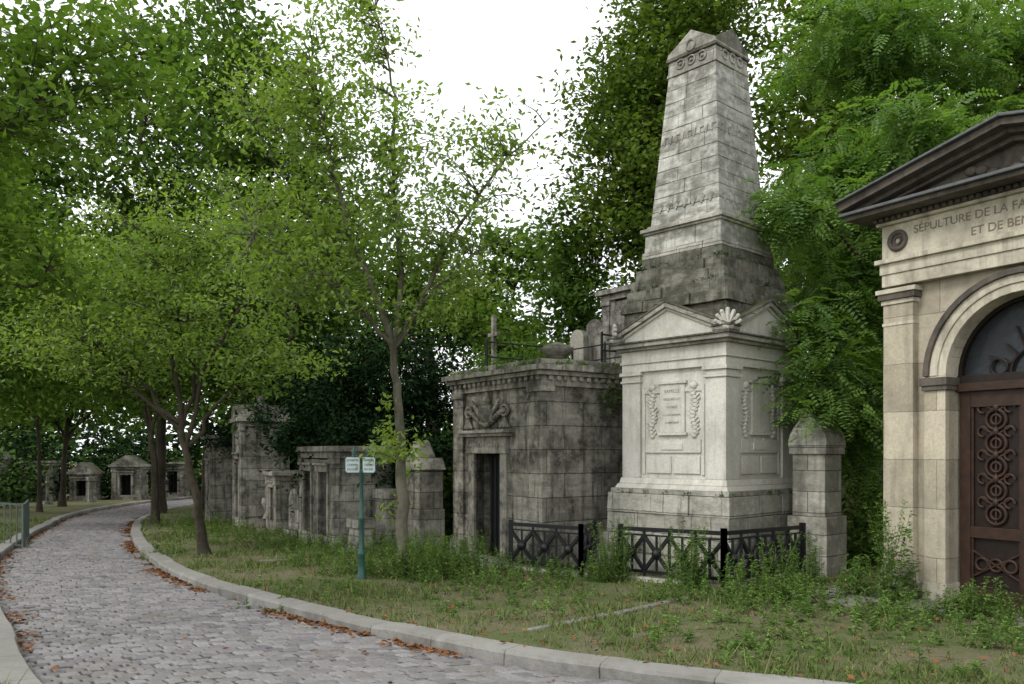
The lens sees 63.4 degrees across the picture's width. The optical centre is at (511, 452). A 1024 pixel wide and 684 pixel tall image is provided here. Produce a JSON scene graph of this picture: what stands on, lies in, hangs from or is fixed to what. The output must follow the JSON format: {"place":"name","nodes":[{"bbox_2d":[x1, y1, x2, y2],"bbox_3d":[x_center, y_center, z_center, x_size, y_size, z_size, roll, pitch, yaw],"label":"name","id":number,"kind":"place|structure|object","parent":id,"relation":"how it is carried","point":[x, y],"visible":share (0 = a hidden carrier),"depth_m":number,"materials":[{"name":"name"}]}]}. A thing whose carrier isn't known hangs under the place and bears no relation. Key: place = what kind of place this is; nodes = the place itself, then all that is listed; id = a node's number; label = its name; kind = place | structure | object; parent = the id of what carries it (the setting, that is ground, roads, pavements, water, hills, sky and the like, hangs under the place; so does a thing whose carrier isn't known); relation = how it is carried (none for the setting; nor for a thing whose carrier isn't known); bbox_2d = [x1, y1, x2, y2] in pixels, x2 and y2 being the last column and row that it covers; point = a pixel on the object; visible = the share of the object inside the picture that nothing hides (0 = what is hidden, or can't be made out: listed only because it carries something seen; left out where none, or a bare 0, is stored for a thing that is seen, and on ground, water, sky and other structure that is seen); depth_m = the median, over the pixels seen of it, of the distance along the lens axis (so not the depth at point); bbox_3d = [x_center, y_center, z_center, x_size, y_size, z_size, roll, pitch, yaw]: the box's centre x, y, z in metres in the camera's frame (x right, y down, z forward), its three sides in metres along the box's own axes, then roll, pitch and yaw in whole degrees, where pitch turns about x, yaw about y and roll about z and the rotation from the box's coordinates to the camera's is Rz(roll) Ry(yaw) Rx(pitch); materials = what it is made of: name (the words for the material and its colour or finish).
{"place":"outdoors","nodes":[
{"label":"outdoors","id":0,"kind":"place"},
{"bbox_2d":[0,499,636,683],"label":"cobblestone road","id":1,"kind":"structure","parent":0,"point":[96,639],"depth_m":8.90,"materials":[{"name":"stone"}]},
{"bbox_2d":[0,502,23,547],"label":"metal barrier","id":2,"kind":"object","parent":1,"relation":"on","point":[22,525],"visible":0.77,"depth_m":18.97,"materials":[{"name":"metal"}]},
{"bbox_2d":[0,498,1022,682],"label":"fallen leaves","id":3,"kind":"object","parent":1,"relation":"on","point":[133,550],"visible":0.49,"depth_m":9.97,"materials":[{"name":"brown plant"}]},
{"bbox_2d":[0,0,1020,454],"label":"sky","id":4,"kind":"structure","parent":0,"point":[512,43],"materials":[{"name":"white"}]},
{"bbox_2d":[0,384,1023,683],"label":"ground","id":5,"kind":"structure","parent":0,"point":[516,630],"depth_m":9.43,"materials":[{"name":"green plant"}]},
{"bbox_2d":[0,450,12,500],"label":"bush","id":6,"kind":"object","parent":5,"relation":"on","point":[3,460],"visible":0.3,"depth_m":43.68,"materials":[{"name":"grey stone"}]},
{"bbox_2d":[24,500,28,547],"bbox_3d":[-11.900,1.742,20.325,0.061,1.121,2.970,0,0,-29],"label":"metal barrier","id":7,"kind":"object","parent":5,"relation":"on","point":[26,520],"visible":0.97,"depth_m":20.15,"materials":[{"name":"metal"}]},
{"bbox_2d":[19,461,60,501],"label":"distant tomb","id":8,"kind":"object","parent":5,"relation":"on","point":[52,484],"visible":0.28,"depth_m":44.15,"materials":[{"name":"grey stone"}]},
{"bbox_2d":[42,473,53,504],"bbox_3d":[-22.400,2.007,40.000,0.400,2.000,0.840,0,0,-38],"label":"stone cross","id":9,"kind":"object","parent":5,"relation":"on","point":[47,501],"visible":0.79,"depth_m":39.93,"materials":[{"name":"grey stone"}]},
{"bbox_2d":[0,322,104,511],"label":"maple tree","id":10,"kind":"object","parent":5,"relation":"on","point":[39,506],"visible":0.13,"depth_m":32.93,"materials":[{"name":"green plant"}]},
{"bbox_2d":[0,95,119,425],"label":"maple tree","id":11,"kind":"object","parent":5,"relation":"on","point":[15,391],"visible":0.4,"depth_m":23.92,"materials":[{"name":"green plant"}]},
{"bbox_2d":[0,2,131,381],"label":"lime tree","id":12,"kind":"object","parent":5,"relation":"on","point":[53,166],"visible":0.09,"depth_m":32.23,"materials":[{"name":"green plant"}]},
{"bbox_2d":[66,462,104,500],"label":"distant tomb","id":13,"kind":"object","parent":5,"relation":"on","point":[80,472],"visible":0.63,"depth_m":44.90,"materials":[{"name":"grey stone"}]},
{"bbox_2d":[85,477,97,501],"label":"headstone block","id":14,"kind":"structure","parent":5,"relation":"on","point":[91,491],"depth_m":42.36,"materials":[{"name":"grey stone"}]},
{"bbox_2d":[0,496,191,683],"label":"stone kerb","id":15,"kind":"structure","parent":5,"relation":"on","point":[10,654],"depth_m":8.44,"materials":[{"name":"stone"}]},
{"bbox_2d":[0,290,215,506],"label":"maple tree","id":16,"kind":"object","parent":5,"relation":"on","point":[67,432],"visible":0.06,"depth_m":37.78,"materials":[{"name":"green plant"}]},
{"bbox_2d":[0,0,229,323],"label":"plane tree","id":17,"kind":"object","parent":5,"relation":"on","point":[29,106],"visible":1,"depth_m":9.18,"materials":[{"name":"green plant"}]},
{"bbox_2d":[0,414,231,501],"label":"dark undergrowth","id":18,"kind":"object","parent":5,"relation":"on","point":[98,461],"visible":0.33,"depth_m":47.18,"materials":[{"name":"green plant"}]},
{"bbox_2d":[108,455,150,499],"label":"distant tomb","id":19,"kind":"object","parent":5,"relation":"on","point":[133,485],"visible":0.84,"depth_m":45.93,"materials":[{"name":"grey stone"}]},
{"bbox_2d":[15,205,267,523],"bbox_3d":[-11.524,-2.585,25.999,7.883,9.764,5.517,0,0,0],"label":"maple tree","id":20,"kind":"object","parent":5,"relation":"on","point":[143,405],"visible":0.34,"depth_m":25.79,"materials":[{"name":"green plant"}]},
{"bbox_2d":[4,0,281,513],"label":"lime tree","id":21,"kind":"object","parent":5,"relation":"on","point":[143,159],"visible":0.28,"depth_m":31.22,"materials":[{"name":"green plant"}]},
{"bbox_2d":[166,462,192,496],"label":"distant tomb","id":22,"kind":"object","parent":5,"relation":"on","point":[181,489],"visible":0.49,"depth_m":50.95,"materials":[{"name":"grey stone"}]},
{"bbox_2d":[0,159,360,554],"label":"maple tree","id":23,"kind":"object","parent":5,"relation":"on","point":[90,349],"visible":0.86,"depth_m":16.43,"materials":[{"name":"green plant"}]},
{"bbox_2d":[201,435,231,521],"bbox_3d":[-9.413,1.168,27.636,1.620,3.460,2.220,0,0,-25],"label":"dark tomb","id":24,"kind":"object","parent":5,"relation":"on","point":[218,487],"visible":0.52,"depth_m":26.63,"materials":[{"name":"grey stone"}]},
{"bbox_2d":[0,416,449,507],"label":"understorey shrubs","id":25,"kind":"object","parent":5,"relation":"on","point":[8,492],"visible":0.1,"depth_m":42.67,"materials":[{"name":"green plant"}]},
{"bbox_2d":[155,251,337,517],"bbox_3d":[-9.295,-2.319,28.450,6.902,9.364,5.649,0,0,0],"label":"maple tree","id":26,"kind":"object","parent":5,"relation":"on","point":[203,466],"visible":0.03,"depth_m":28.42,"materials":[{"name":"green plant"}]},
{"bbox_2d":[228,394,292,527],"bbox_3d":[-7.515,0.519,24.892,1.670,4.570,2.340,0,0,-25],"label":"arched tomb","id":27,"kind":"object","parent":5,"relation":"on","point":[248,490],"visible":0.6,"depth_m":23.95,"materials":[{"name":"grey stone"}]},
{"bbox_2d":[126,0,419,469],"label":"lime tree","id":28,"kind":"object","parent":5,"relation":"on","point":[256,161],"visible":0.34,"depth_m":25.52,"materials":[{"name":"green plant"}]},
{"bbox_2d":[261,470,298,529],"bbox_3d":[-6.247,1.647,23.406,1.320,2.260,1.620,0,0,-27],"label":"tomb","id":29,"kind":"object","parent":5,"relation":"on","point":[277,504],"visible":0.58,"depth_m":22.70,"materials":[{"name":"grey stone"}]},
{"bbox_2d":[283,489,298,534],"bbox_3d":[-5.500,1.776,21.200,0.400,1.700,0.840,0,0,-38],"label":"round headstone","id":30,"kind":"object","parent":5,"relation":"on","point":[294,503],"visible":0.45,"depth_m":21.11,"materials":[{"name":"grey stone"}]},
{"bbox_2d":[203,170,389,417],"bbox_3d":[-7.381,-3.784,30.429,7.949,12.368,6.835,0,0,-29],"label":"lime tree","id":31,"kind":"object","parent":5,"relation":"on","point":[304,321],"visible":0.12,"depth_m":29.85,"materials":[{"name":"green plant"}]},
{"bbox_2d":[254,556,356,561],"bbox_3d":[-3.850,2.074,15.750,2.013,0.155,0.178,0,0,-25],"label":"stone edging","id":32,"kind":"object","parent":5,"relation":"on","point":[286,559],"visible":0.17,"depth_m":15.51,"materials":[{"name":"grey stone"}]},
{"bbox_2d":[218,325,445,472],"bbox_3d":[-5.574,-0.802,25.154,6.965,6.184,4.467,0,0,18],"label":"yew tree","id":33,"kind":"object","parent":5,"relation":"on","point":[282,390],"visible":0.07,"depth_m":25.07,"materials":[{"name":"green plant"}]},
{"bbox_2d":[293,446,395,549],"bbox_3d":[-3.786,1.270,18.807,1.620,2.810,2.820,0,0,-30],"label":"double tomb","id":34,"kind":"object","parent":5,"relation":"on","point":[329,493],"visible":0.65,"depth_m":17.76,"materials":[{"name":"grey stone"}]},
{"bbox_2d":[345,446,375,578],"bbox_3d":[-2.341,0.953,12.883,0.492,2.120,0.180,0,0,0],"label":"cemetery street sign","id":35,"kind":"object","parent":5,"relation":"on","point":[352,462],"visible":1,"depth_m":12.86,"materials":[{"name":"green metal"}]},
{"bbox_2d":[344,517,376,551],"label":"headstone block","id":36,"kind":"structure","parent":5,"relation":"on","point":[352,523],"depth_m":16.86,"materials":[{"name":"grey stone"}]},
{"bbox_2d":[252,305,493,523],"bbox_3d":[-3.299,-0.741,20.030,5.907,6.096,4.279,0,0,0],"label":"yew tree","id":37,"kind":"object","parent":5,"relation":"on","point":[421,398],"visible":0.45,"depth_m":19.66,"materials":[{"name":"green plant"}]},
{"bbox_2d":[170,0,587,574],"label":"ash tree","id":38,"kind":"object","parent":5,"relation":"on","point":[327,232],"visible":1,"depth_m":12.97,"materials":[{"name":"green plant"}]},
{"bbox_2d":[356,392,431,523],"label":"trunk shoots","id":39,"kind":"object","parent":38,"relation":"attached to","point":[393,453],"visible":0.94,"depth_m":13.25,"materials":[{"name":"green plant"}]},
{"bbox_2d":[371,488,397,550],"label":"headstone block","id":40,"kind":"structure","parent":5,"relation":"on","point":[386,496],"depth_m":17.30,"materials":[{"name":"grey stone"}]},
{"bbox_2d":[287,530,523,591],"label":"weeds under tree","id":41,"kind":"object","parent":5,"relation":"on","point":[441,561],"visible":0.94,"depth_m":13.06,"materials":[{"name":"green plant"}]},
{"bbox_2d":[406,441,445,551],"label":"ruined stone pier","id":42,"kind":"structure","parent":5,"relation":"on","point":[425,493],"depth_m":17.01,"materials":[{"name":"grey stone"}]},
{"bbox_2d":[194,396,452,504],"bbox_3d":[-6.173,-0.037,21.817,3.165,3.296,13.237,0,0,-41],"label":"ivy","id":43,"kind":"object","parent":42,"relation":"attached to","point":[348,435],"visible":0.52,"depth_m":19.04,"materials":[{"name":"green plant"}]},
{"bbox_2d":[0,176,862,494],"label":"distant trees","id":44,"kind":"object","parent":5,"relation":"on","point":[74,436],"visible":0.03,"depth_m":58.19,"materials":[{"name":"green plant"}]},
{"bbox_2d":[315,229,552,435],"bbox_3d":[-2.681,-2.341,26.461,7.887,9.254,6.915,0,0,0],"label":"lime tree","id":45,"kind":"object","parent":5,"relation":"on","point":[421,285],"visible":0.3,"depth_m":25.98,"materials":[{"name":"green plant"}]},
{"bbox_2d":[131,503,855,683],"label":"stone kerb","id":46,"kind":"structure","parent":5,"relation":"on","point":[553,661],"depth_m":8.01,"materials":[{"name":"stone"}]},
{"bbox_2d":[488,316,499,363],"bbox_3d":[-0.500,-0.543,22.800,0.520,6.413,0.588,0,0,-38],"label":"stone cross","id":47,"kind":"object","parent":5,"relation":"on","point":[493,334],"visible":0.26,"depth_m":22.75,"materials":[{"name":"grey stone"}]},
{"bbox_2d":[471,559,523,569],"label":"stone slab","id":48,"kind":"structure","parent":5,"relation":"on","point":[506,564],"depth_m":14.62,"materials":[{"name":"grey stone"}]},
{"bbox_2d":[426,209,590,370],"bbox_3d":[-0.344,-4.591,34.607,7.611,10.265,8.912,0,0,-40],"label":"lime tree","id":49,"kind":"object","parent":5,"relation":"on","point":[494,268],"visible":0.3,"depth_m":33.08,"materials":[{"name":"green plant"}]},
{"bbox_2d":[441,332,622,567],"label":"stone mausoleum","id":50,"kind":"structure","parent":5,"relation":"on","point":[539,441],"depth_m":15.06,"materials":[{"name":"grey stone"}]},
{"bbox_2d":[447,358,619,375],"bbox_3d":[0.914,-1.577,15.344,4.720,0.187,2.209,0,0,7],"label":"roof moss","id":51,"kind":"object","parent":50,"relation":"on","point":[523,364],"visible":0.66,"depth_m":14.95,"materials":[{"name":"green plant"}]},
{"bbox_2d":[464,332,622,424],"bbox_3d":[1.071,-1.554,17.262,2.503,2.366,4.952,0,0,-41],"label":"climbing shrub","id":52,"kind":"object","parent":50,"relation":"on","point":[481,359],"visible":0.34,"depth_m":18.11,"materials":[{"name":"green plant"}]},
{"bbox_2d":[507,519,598,576],"bbox_3d":[0.730,1.609,13.857,1.634,0.930,1.365,0,0,0],"label":"iron railing","id":53,"kind":"object","parent":5,"relation":"on","point":[585,539],"visible":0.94,"depth_m":13.72,"materials":[{"name":"metal"}]},
{"bbox_2d":[479,194,630,365],"bbox_3d":[1.984,-3.783,24.782,5.263,7.720,5.259,0,0,36],"label":"lime tree","id":54,"kind":"object","parent":5,"relation":"on","point":[577,311],"visible":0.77,"depth_m":24.53,"materials":[{"name":"green plant"}]},
{"bbox_2d":[140,506,985,683],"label":"verge weeds","id":55,"kind":"object","parent":5,"relation":"on","point":[655,636],"visible":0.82,"depth_m":10.30,"materials":[{"name":"green plant"}]},
{"bbox_2d":[527,613,609,630],"bbox_3d":[0.650,1.943,9.285,0.106,0.152,1.335,0,0,44],"label":"stone edging","id":56,"kind":"object","parent":5,"relation":"on","point":[541,627],"visible":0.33,"depth_m":9.18,"materials":[{"name":"grey stone"}]},
{"bbox_2d":[570,330,587,360],"bbox_3d":[1.700,-0.246,21.000,0.520,5.708,0.700,0,0,-38],"label":"round headstone","id":57,"kind":"object","parent":5,"relation":"on","point":[578,338],"visible":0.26,"depth_m":20.86,"materials":[{"name":"grey stone"}]},
{"bbox_2d":[586,319,601,361],"bbox_3d":[2.150,-0.398,21.200,0.520,6.003,0.840,0,0,-38],"label":"round headstone","id":58,"kind":"object","parent":5,"relation":"on","point":[593,328],"visible":0.17,"depth_m":21.12,"materials":[{"name":"grey stone"}]},
{"bbox_2d":[595,284,630,363],"bbox_3d":[3.200,-0.622,20.500,1.720,6.716,1.520,0,0,-37],"label":"grey chapel tomb","id":59,"kind":"object","parent":5,"relation":"on","point":[613,300],"visible":0.14,"depth_m":20.29,"materials":[{"name":"stone"}]},
{"bbox_2d":[475,517,829,610],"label":"weeds by railing","id":60,"kind":"object","parent":5,"relation":"on","point":[605,574],"visible":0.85,"depth_m":11.75,"materials":[{"name":"green plant"}]},
{"bbox_2d":[614,596,692,614],"bbox_3d":[1.796,1.957,10.386,0.106,0.150,1.647,0,0,43],"label":"stone edging","id":61,"kind":"object","parent":5,"relation":"on","point":[648,606],"visible":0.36,"depth_m":10.19,"materials":[{"name":"grey stone"}]},
{"bbox_2d":[440,343,882,570],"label":"hillside shrubs","id":62,"kind":"object","parent":5,"relation":"on","point":[856,529],"visible":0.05,"depth_m":14.58,"materials":[{"name":"green plant"}]},
{"bbox_2d":[519,0,812,307],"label":"chestnut tree","id":63,"kind":"object","parent":5,"relation":"on","point":[628,138],"visible":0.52,"depth_m":23.44,"materials":[{"name":"green plant"}]},
{"bbox_2d":[593,29,807,581],"bbox_3d":[3.400,-2.489,14.400,3.000,9.358,3.000,0,0,-42],"label":"obelisk tomb","id":64,"kind":"object","parent":5,"relation":"on","point":[697,420],"visible":0.95,"depth_m":13.72,"materials":[{"name":"stone"}]},
{"bbox_2d":[617,250,792,498],"bbox_3d":[3.242,-3.148,14.287,2.238,7.781,2.612,0,0,-44],"label":"ledge moss","id":65,"kind":"object","parent":64,"relation":"on","point":[767,283],"visible":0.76,"depth_m":13.55,"materials":[{"name":"green plant"}]},
{"bbox_2d":[618,522,805,589],"bbox_3d":[3.166,1.568,12.475,3.043,0.982,1.601,0,0,0],"label":"iron railing","id":66,"kind":"object","parent":5,"relation":"on","point":[723,547],"visible":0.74,"depth_m":12.46,"materials":[{"name":"metal"}]},
{"bbox_2d":[787,414,846,576],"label":"stone pillar","id":67,"kind":"structure","parent":5,"relation":"on","point":[817,481],"depth_m":13.31,"materials":[{"name":"stone"}]},
{"bbox_2d":[790,587,869,607],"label":"stone slab","id":68,"kind":"structure","parent":5,"relation":"on","point":[842,600],"depth_m":10.58,"materials":[{"name":"grey stone"}]},
{"bbox_2d":[737,0,979,380],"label":"chestnut tree","id":69,"kind":"object","parent":5,"relation":"on","point":[798,127],"visible":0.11,"depth_m":26.77,"materials":[{"name":"green plant"}]},
{"bbox_2d":[726,568,1023,653],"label":"weeds by mausoleum door","id":70,"kind":"object","parent":5,"relation":"on","point":[947,607],"visible":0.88,"depth_m":9.28,"materials":[{"name":"green plant"}]},
{"bbox_2d":[732,0,1023,500],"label":"locust tree","id":71,"kind":"object","parent":5,"relation":"on","point":[838,316],"visible":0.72,"depth_m":14.41,"materials":[{"name":"green plant"}]},
{"bbox_2d":[803,0,1023,347],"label":"chestnut tree","id":72,"kind":"object","parent":5,"relation":"on","point":[1002,2],"visible":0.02,"depth_m":26.57,"materials":[{"name":"green plant"}]},
{"bbox_2d":[833,493,1009,619],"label":"tall weed stalks","id":73,"kind":"object","parent":5,"relation":"on","point":[895,587],"visible":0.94,"depth_m":10.40,"materials":[{"name":"green plant"}]},
{"bbox_2d":[832,110,1023,625],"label":"family mausoleum","id":74,"kind":"structure","parent":5,"relation":"on","point":[947,217],"depth_m":10.33,"materials":[{"name":"stone"}]},
{"bbox_2d":[955,371,1023,611],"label":"metal door","id":75,"kind":"structure","parent":74,"relation":"in","point":[991,405],"depth_m":10.13,"materials":[{"name":"brown metal"}]},
{"bbox_2d":[958,295,1023,375],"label":"lunette window","id":76,"kind":"structure","parent":74,"relation":"in","point":[996,344],"depth_m":10.13,"materials":[{"name":"grey glass"}]},
{"bbox_2d":[570,544,598,565],"bbox_3d":[1.517,1.599,14.979,1.250,0.950,0.510,0,0,-35],"label":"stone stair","id":77,"kind":"object","parent":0,"point":[572,562],"visible":0.15,"depth_m":14.56,"materials":[{"name":"grey stone"}]}
]}

